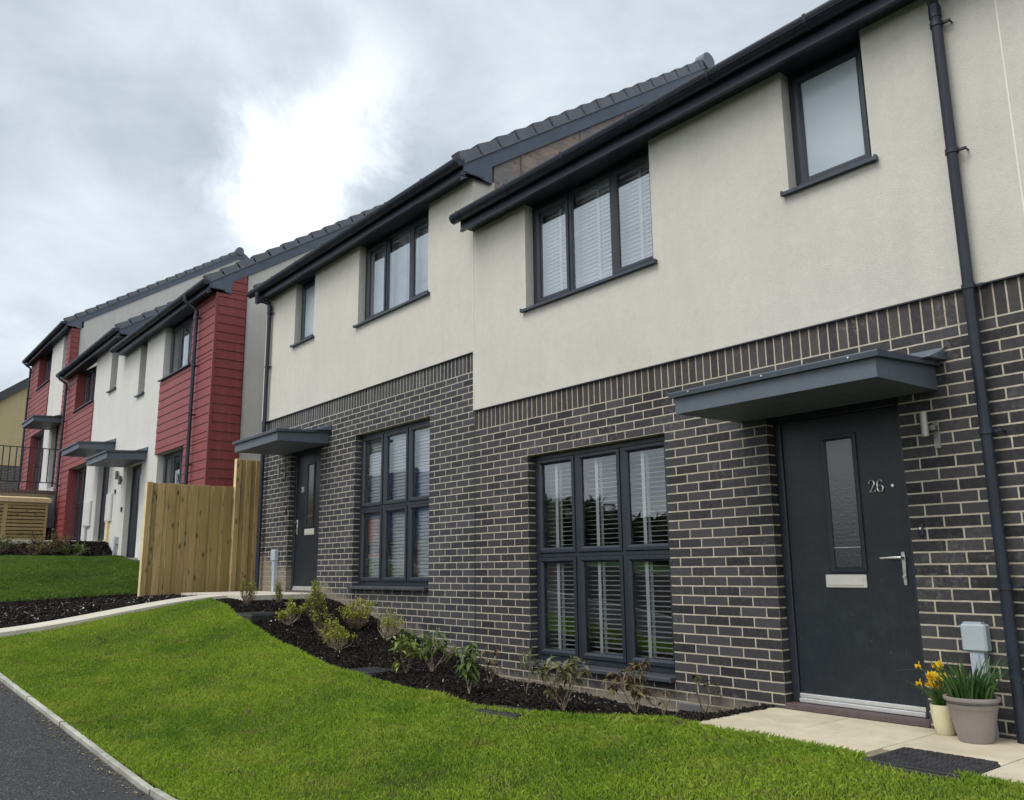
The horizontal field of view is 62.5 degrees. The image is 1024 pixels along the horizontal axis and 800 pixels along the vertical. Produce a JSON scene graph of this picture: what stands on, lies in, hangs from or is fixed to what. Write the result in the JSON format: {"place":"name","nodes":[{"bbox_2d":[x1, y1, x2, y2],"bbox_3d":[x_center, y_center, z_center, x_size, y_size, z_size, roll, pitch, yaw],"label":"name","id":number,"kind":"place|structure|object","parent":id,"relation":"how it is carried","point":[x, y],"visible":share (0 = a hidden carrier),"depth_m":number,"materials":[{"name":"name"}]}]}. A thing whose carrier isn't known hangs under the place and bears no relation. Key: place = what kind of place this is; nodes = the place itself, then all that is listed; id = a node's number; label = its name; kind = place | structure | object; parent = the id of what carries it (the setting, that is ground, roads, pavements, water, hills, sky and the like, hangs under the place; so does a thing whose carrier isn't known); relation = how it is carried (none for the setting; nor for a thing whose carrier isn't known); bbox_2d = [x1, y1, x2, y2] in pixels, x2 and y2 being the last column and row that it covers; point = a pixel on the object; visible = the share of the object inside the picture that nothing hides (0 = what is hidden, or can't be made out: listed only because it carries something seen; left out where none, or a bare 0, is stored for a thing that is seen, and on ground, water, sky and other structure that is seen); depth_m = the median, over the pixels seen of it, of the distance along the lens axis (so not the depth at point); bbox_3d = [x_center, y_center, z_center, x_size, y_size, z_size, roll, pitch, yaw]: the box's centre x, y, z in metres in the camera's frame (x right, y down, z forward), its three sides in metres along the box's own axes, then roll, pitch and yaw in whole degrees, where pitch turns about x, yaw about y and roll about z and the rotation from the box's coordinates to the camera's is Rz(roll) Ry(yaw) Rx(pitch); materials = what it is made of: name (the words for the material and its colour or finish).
{"place":"outdoors","nodes":[
{"label":"outdoors","id":0,"kind":"place"},
{"bbox_2d":[0,540,111,555],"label":"flower bed","id":1,"kind":"object","parent":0,"point":[97,548],"visible":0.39,"depth_m":18.27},
{"bbox_2d":[0,535,19,553],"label":"garden shrub","id":2,"kind":"object","parent":1,"relation":"on","point":[3,546],"visible":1,"depth_m":17.29,"materials":[{"name":"green plant"}]},
{"bbox_2d":[13,531,55,555],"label":"garden shrub","id":3,"kind":"object","parent":1,"relation":"on","point":[38,548],"visible":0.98,"depth_m":17.38,"materials":[{"name":"green plant"}]},
{"bbox_2d":[42,531,72,553],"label":"garden shrub","id":4,"kind":"object","parent":1,"relation":"on","point":[54,536],"visible":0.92,"depth_m":17.93,"materials":[{"name":"green plant"}]},
{"bbox_2d":[54,542,90,555],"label":"garden shrub","id":5,"kind":"object","parent":1,"relation":"on","point":[80,548],"visible":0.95,"depth_m":18.12,"materials":[{"name":"green plant"}]},
{"bbox_2d":[0,593,133,601],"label":"lawn","id":6,"kind":"structure","parent":0,"point":[62,596],"depth_m":12.43,"materials":[{"name":"green plant"}]},
{"bbox_2d":[0,555,185,601],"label":"grass","id":7,"kind":"structure","parent":6,"relation":"on","point":[24,577],"depth_m":13.86,"materials":[{"name":"green plant"}]},
{"bbox_2d":[0,681,153,799],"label":"footway","id":8,"kind":"structure","parent":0,"point":[38,761],"depth_m":5.68,"materials":[{"name":"asphalt"}]},
{"bbox_2d":[0,683,154,799],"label":"edge debris","id":9,"kind":"object","parent":8,"relation":"on","point":[79,750],"visible":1,"depth_m":5.96,"materials":[{"name":"grey gravel"}]},
{"bbox_2d":[0,591,325,637],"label":"path","id":10,"kind":"structure","parent":0,"point":[69,621],"depth_m":10.74,"materials":[{"name":"concrete"}]},
{"bbox_2d":[0,528,602,799],"bbox_3d":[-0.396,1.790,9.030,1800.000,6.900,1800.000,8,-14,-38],"label":"ground","id":11,"kind":"structure","parent":0,"point":[49,538],"depth_m":9.19,"materials":[{"name":"soil"}]},
{"bbox_2d":[0,377,28,488],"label":"cream house","id":12,"kind":"structure","parent":11,"relation":"on","point":[12,405],"depth_m":39.80,"materials":[{"name":"paint"}]},
{"bbox_2d":[0,496,51,539],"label":"bin store","id":13,"kind":"structure","parent":11,"relation":"on","point":[20,519],"depth_m":23.05,"materials":[{"name":"brown wood"}]},
{"bbox_2d":[0,502,5,539],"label":"store door","id":14,"kind":"structure","parent":13,"relation":"in","point":[3,505],"depth_m":22.69,"materials":[{"name":"brown wood"}]},
{"bbox_2d":[3,502,48,539],"bbox_3d":[-13.280,3.327,23.037,1.020,1.040,0.060,8,-14,-38],"label":"store door","id":15,"kind":"structure","parent":13,"relation":"in","point":[8,504],"depth_m":23.02,"materials":[{"name":"brown wood"}]},
{"bbox_2d":[0,488,54,527],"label":"retaining wall","id":16,"kind":"structure","parent":11,"relation":"on","point":[28,493],"depth_m":23.95,"materials":[{"name":"brick"}]},
{"bbox_2d":[0,445,58,483],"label":"metal railing","id":17,"kind":"object","parent":16,"relation":"on","point":[28,464],"visible":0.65,"depth_m":24.04,"materials":[{"name":"black metal"}]},
{"bbox_2d":[2,540,94,544],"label":"edging wall","id":18,"kind":"structure","parent":11,"relation":"on","point":[21,541],"depth_m":18.23,"materials":[{"name":"concrete"}]},
{"bbox_2d":[0,673,176,799],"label":"edging kerb","id":19,"kind":"structure","parent":11,"relation":"on","point":[138,782],"depth_m":6.08,"materials":[{"name":"concrete"}]},
{"bbox_2d":[0,591,196,627],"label":"bark strip","id":20,"kind":"object","parent":11,"relation":"on","point":[54,612],"visible":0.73,"depth_m":11.52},
{"bbox_2d":[0,594,187,621],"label":"pale gravel","id":21,"kind":"structure","parent":20,"relation":"on","point":[82,606],"depth_m":11.50,"materials":[{"name":"grey gravel"}]},
{"bbox_2d":[50,301,189,545],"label":"clad house","id":22,"kind":"structure","parent":11,"relation":"on","point":[83,499],"depth_m":21.42,"materials":[{"name":"paint"}]},
{"bbox_2d":[72,467,86,540],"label":"window","id":23,"kind":"structure","parent":22,"relation":"in","point":[81,480],"depth_m":22.66,"materials":[{"name":"glass"}]},
{"bbox_2d":[72,367,96,412],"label":"window","id":24,"kind":"structure","parent":22,"relation":"in","point":[91,376],"depth_m":23.15,"materials":[{"name":"plastic"}]},
{"bbox_2d":[98,467,109,540],"bbox_3d":[-9.707,2.340,20.155,0.200,2.108,1.020,8,-14,-38],"label":"front door","id":25,"kind":"structure","parent":22,"relation":"in","point":[106,469],"depth_m":20.38,"materials":[{"name":"plastic"}]},
{"bbox_2d":[17,247,248,490],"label":"clad house","id":26,"kind":"structure","parent":11,"relation":"on","point":[60,346],"depth_m":27.11,"materials":[{"name":"concrete"}]},
{"bbox_2d":[33,435,43,489],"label":"window","id":27,"kind":"structure","parent":26,"relation":"in","point":[40,441],"depth_m":28.54,"materials":[{"name":"glass"}]},
{"bbox_2d":[35,354,52,390],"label":"window","id":28,"kind":"structure","parent":26,"relation":"in","point":[49,362],"depth_m":28.95,"materials":[{"name":"plastic"}]},
{"bbox_2d":[46,425,58,490],"bbox_3d":[-13.941,1.693,25.813,0.200,2.088,0.950,8,-14,-38],"label":"front door","id":29,"kind":"structure","parent":26,"relation":"in","point":[57,430],"depth_m":26.14,"materials":[{"name":"plastic"}]},
{"bbox_2d":[137,482,233,596],"bbox_3d":[-5.133,2.262,13.365,1.384,1.857,0.100,8,-14,-38],"label":"timber fence","id":30,"kind":"object","parent":11,"relation":"on","point":[180,499],"visible":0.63,"depth_m":13.31,"materials":[{"name":"brown wood"}]},
{"bbox_2d":[85,205,380,583],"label":"clad house","id":31,"kind":"structure","parent":11,"relation":"on","point":[191,400],"depth_m":16.04,"materials":[{"name":"concrete"}]},
{"bbox_2d":[126,464,141,557],"bbox_3d":[-8.040,2.411,18.154,0.080,2.068,1.054,8,-14,-38],"label":"front door","id":32,"kind":"structure","parent":31,"relation":"in","point":[136,476],"depth_m":18.34,"materials":[{"name":"plastic"}]},
{"bbox_2d":[163,449,183,550],"bbox_3d":[-6.403,1.983,16.410,0.342,2.008,1.670,8,-14,-38],"label":"window","id":33,"kind":"structure","parent":31,"relation":"in","point":[172,472],"depth_m":16.83,"materials":[{"name":"glass"}]},
{"bbox_2d":[158,314,193,381],"bbox_3d":[-6.509,-1.068,16.954,0.538,1.181,1.888,8,-14,-38],"label":"window","id":34,"kind":"structure","parent":31,"relation":"in","point":[180,357],"depth_m":17.21,"materials":[{"name":"plastic"}]},
{"bbox_2d":[228,458,259,591],"bbox_3d":[-3.871,2.235,14.392,1.838,2.347,0.100,8,-14,-38],"label":"timber fence","id":35,"kind":"object","parent":11,"relation":"on","point":[246,526],"visible":0.19,"depth_m":13.93,"materials":[{"name":"brown wood"}]},
{"bbox_2d":[232,52,714,659],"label":"semi detached house","id":36,"kind":"structure","parent":11,"relation":"on","point":[362,442],"depth_m":11.14,"materials":[{"name":"brick"}]},
{"bbox_2d":[290,279,314,347],"bbox_3d":[-3.182,-1.386,13.179,0.223,1.046,0.765,8,-14,-38],"label":"window","id":37,"kind":"structure","parent":36,"relation":"in","point":[308,293],"depth_m":13.31,"materials":[{"name":"plastic"}]},
{"bbox_2d":[284,446,320,592],"bbox_3d":[-3.007,1.763,12.424,0.177,2.128,1.025,8,-14,-38],"label":"front door","id":38,"kind":"structure","parent":36,"relation":"in","point":[308,461],"depth_m":12.52,"materials":[{"name":"plastic"}]},
{"bbox_2d":[347,419,429,590],"bbox_3d":[-1.399,1.347,10.660,0.488,2.045,1.830,8,-14,-38],"label":"window","id":39,"kind":"structure","parent":36,"relation":"in","point":[378,568],"depth_m":10.72,"materials":[{"name":"glass"}]},
{"bbox_2d":[353,211,429,327],"bbox_3d":[-1.444,-1.714,11.276,0.483,1.211,1.858,8,-14,-38],"label":"window","id":40,"kind":"structure","parent":36,"relation":"in","point":[393,282],"depth_m":11.42,"materials":[{"name":"plastic"}]},
{"bbox_2d":[216,598,774,721],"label":"bark mulch","id":41,"kind":"object","parent":11,"relation":"on","point":[512,692],"visible":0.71,"depth_m":8.09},
{"bbox_2d":[239,578,257,603],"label":"garden shrub","id":42,"kind":"object","parent":41,"relation":"on","point":[245,600],"visible":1,"depth_m":10.66,"materials":[{"name":"green plant"}]},
{"bbox_2d":[236,611,282,623],"bbox_3d":[-3.022,2.570,9.977,0.450,0.110,0.420,-10,-15,40],"label":"inspection cover","id":43,"kind":"object","parent":41,"relation":"on","point":[255,616],"visible":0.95,"depth_m":9.80,"materials":[{"name":"grey metal"}]},
{"bbox_2d":[274,579,283,601],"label":"garden shrub","id":44,"kind":"object","parent":41,"relation":"on","point":[278,589],"visible":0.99,"depth_m":10.93,"materials":[{"name":"green plant"}]},
{"bbox_2d":[275,595,307,624],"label":"garden shrub","id":45,"kind":"object","parent":41,"relation":"on","point":[290,609],"visible":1,"depth_m":9.61,"materials":[{"name":"green plant"}]},
{"bbox_2d":[301,580,327,621],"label":"garden shrub","id":46,"kind":"object","parent":41,"relation":"on","point":[317,604],"visible":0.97,"depth_m":9.91,"materials":[{"name":"green plant"}]},
{"bbox_2d":[310,606,340,636],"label":"garden shrub","id":47,"kind":"object","parent":41,"relation":"on","point":[322,627],"visible":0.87,"depth_m":9.30,"materials":[{"name":"green plant"}]},
{"bbox_2d":[318,618,356,649],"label":"garden shrub","id":48,"kind":"object","parent":41,"relation":"on","point":[330,634],"visible":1,"depth_m":8.64,"materials":[{"name":"green plant"}]},
{"bbox_2d":[335,595,376,628],"bbox_3d":[-1.827,2.477,9.863,0.451,0.386,0.454,8,-14,-38],"label":"garden shrub","id":49,"kind":"object","parent":41,"relation":"on","point":[360,624],"visible":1,"depth_m":9.80,"materials":[{"name":"green plant"}]},
{"bbox_2d":[348,666,395,676],"bbox_3d":[-1.286,2.498,7.722,0.340,0.069,0.400,10,-15,-42],"label":"inspection cover","id":50,"kind":"object","parent":41,"relation":"on","point":[371,671],"visible":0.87,"depth_m":7.66,"materials":[{"name":"grey metal"}]},
{"bbox_2d":[376,607,405,639],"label":"garden shrub","id":51,"kind":"object","parent":41,"relation":"on","point":[386,633],"visible":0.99,"depth_m":9.47,"materials":[{"name":"green plant"}]},
{"bbox_2d":[388,626,423,653],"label":"young rhododendron","id":52,"kind":"object","parent":41,"relation":"on","point":[411,635],"visible":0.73,"depth_m":8.88,"materials":[{"name":"green plant"}]},
{"bbox_2d":[388,635,424,672],"bbox_3d":[-0.938,2.256,7.511,0.344,0.367,0.326,1,-11,-9],"label":"young rhododendron","id":53,"kind":"object","parent":41,"relation":"on","point":[413,646],"visible":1,"depth_m":7.51,"materials":[{"name":"green plant"}]},
{"bbox_2d":[418,625,461,671],"bbox_3d":[-0.696,2.310,7.849,0.480,0.440,0.399,8,-14,-38],"label":"young rhododendron","id":54,"kind":"object","parent":41,"relation":"on","point":[435,644],"visible":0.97,"depth_m":7.81,"materials":[{"name":"green plant"}]},
{"bbox_2d":[247,599,683,716],"bbox_3d":[-1.002,2.434,8.309,1.657,0.762,6.680,8,-14,-38],"label":"pale debris","id":55,"kind":"object","parent":41,"relation":"on","point":[467,680],"visible":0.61,"depth_m":7.41,"materials":[{"name":"beige wood"}]},
{"bbox_2d":[453,642,481,693],"bbox_3d":[-0.331,2.089,6.627,0.266,0.430,0.305,-7,-13,29],"label":"young rhododendron","id":56,"kind":"object","parent":41,"relation":"on","point":[465,671],"visible":1,"depth_m":6.60,"materials":[{"name":"green plant"}]},
{"bbox_2d":[475,649,501,682],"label":"young rhododendron","id":57,"kind":"object","parent":41,"relation":"on","point":[490,660],"visible":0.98,"depth_m":7.40,"materials":[{"name":"green plant"}]},
{"bbox_2d":[517,641,543,691],"bbox_3d":[0.146,2.171,6.866,0.189,0.403,0.215,8,-14,-38],"label":"young rhododendron","id":58,"kind":"object","parent":41,"relation":"on","point":[525,658],"visible":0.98,"depth_m":6.84,"materials":[{"name":"green plant"}]},
{"bbox_2d":[533,656,591,710],"bbox_3d":[0.364,1.986,5.941,0.410,0.403,0.436,8,-14,-38],"label":"young rhododendron","id":59,"kind":"object","parent":41,"relation":"on","point":[563,677],"visible":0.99,"depth_m":5.93,"materials":[{"name":"green plant"}]},
{"bbox_2d":[601,659,652,712],"bbox_3d":[0.832,2.054,6.070,0.387,0.394,0.364,0,-11,-1],"label":"young rhododendron","id":60,"kind":"object","parent":41,"relation":"on","point":[640,691],"visible":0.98,"depth_m":6.04,"materials":[{"name":"green plant"}]},
{"bbox_2d":[647,687,670,713],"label":"young rhododendron","id":61,"kind":"object","parent":41,"relation":"on","point":[659,703],"visible":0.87,"depth_m":6.28,"materials":[{"name":"green plant"}]},
{"bbox_2d":[687,672,721,713],"bbox_3d":[1.434,2.201,6.348,0.259,0.354,0.289,-2,-11,8],"label":"young rhododendron","id":62,"kind":"object","parent":41,"relation":"on","point":[699,682],"visible":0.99,"depth_m":6.35,"materials":[{"name":"green plant"}]},
{"bbox_2d":[449,0,1023,743],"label":"semi detached house","id":63,"kind":"structure","parent":11,"relation":"on","point":[749,372],"depth_m":6.38,"materials":[{"name":"brick"}]},
{"bbox_2d":[520,149,657,312],"bbox_3d":[0.847,-1.628,8.394,0.483,1.211,1.858,8,-14,-38],"label":"window","id":64,"kind":"structure","parent":63,"relation":"in","point":[545,215],"depth_m":8.48,"materials":[{"name":"plastic"}]},
{"bbox_2d":[525,435,675,682],"bbox_3d":[0.879,1.437,7.793,0.488,2.045,1.830,8,-14,-38],"label":"window","id":65,"kind":"structure","parent":63,"relation":"in","point":[551,554],"depth_m":7.83,"materials":[{"name":"plastic"}]},
{"bbox_2d":[780,41,877,196],"bbox_3d":[2.381,-2.124,6.358,0.223,1.046,0.765,8,-14,-38],"label":"window","id":66,"kind":"structure","parent":63,"relation":"in","point":[831,136],"depth_m":6.41,"materials":[{"name":"plastic"}]},
{"bbox_2d":[773,397,930,727],"bbox_3d":[2.326,1.084,5.882,0.177,2.128,1.025,8,-14,-38],"label":"front door","id":67,"kind":"structure","parent":63,"relation":"in","point":[853,617],"depth_m":5.88,"materials":[{"name":"plastic"}]},
{"bbox_2d":[866,749,888,756],"bbox_3d":[2.184,2.012,4.816,1.147,0.096,2.495,8,-14,-38],"label":"patio bedding","id":68,"kind":"object","parent":11,"relation":"on","point":[875,752],"visible":0.11,"depth_m":4.60,"materials":[{"name":"beige concrete"}]},
{"bbox_2d":[700,707,1023,789],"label":"patio","id":69,"kind":"structure","parent":68,"relation":"on","point":[869,736],"depth_m":5.04,"materials":[{"name":"beige concrete"}]},
{"bbox_2d":[903,660,955,735],"bbox_3d":[2.663,1.780,5.041,0.431,0.423,0.461,8,-14,-38],"label":"flower pot","id":70,"kind":"object","parent":69,"relation":"on","point":[943,724],"visible":0.76,"depth_m":5.04,"materials":[{"name":"ceramic"}]},
{"bbox_2d":[863,747,1000,780],"bbox_3d":[2.122,1.867,4.279,0.450,0.087,0.500,8,-14,-38],"label":"doormat","id":71,"kind":"object","parent":69,"relation":"on","point":[932,763],"visible":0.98,"depth_m":4.23,"materials":[{"name":"grey rubber"}]},
{"bbox_2d":[895,654,1021,744],"bbox_3d":[2.588,1.719,4.871,0.650,0.479,0.480,-5,-12,20],"label":"flower pot","id":72,"kind":"object","parent":69,"relation":"on","point":[973,708],"visible":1,"depth_m":4.78,"materials":[{"name":"ceramic"}]},
{"bbox_2d":[36,627,691,793],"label":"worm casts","id":73,"kind":"object","parent":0,"point":[301,749],"visible":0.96,"depth_m":5.59,"materials":[{"name":"soil"}]},
{"bbox_2d":[0,0,828,391],"label":"sky","id":74,"kind":"structure","parent":0,"point":[143,143],"materials":[{"name":"grey"}]},
{"bbox_2d":[0,597,1023,799],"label":"lawn","id":75,"kind":"structure","parent":0,"point":[440,772],"depth_m":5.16,"materials":[{"name":"green plant"}]},
{"bbox_2d":[475,705,532,719],"bbox_3d":[-0.034,2.236,6.012,0.420,0.063,0.280,-11,-15,42],"label":"inspection cover","id":76,"kind":"object","parent":75,"relation":"on","point":[503,713],"visible":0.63,"depth_m":5.93,"materials":[{"name":"grey metal"}]}
]}

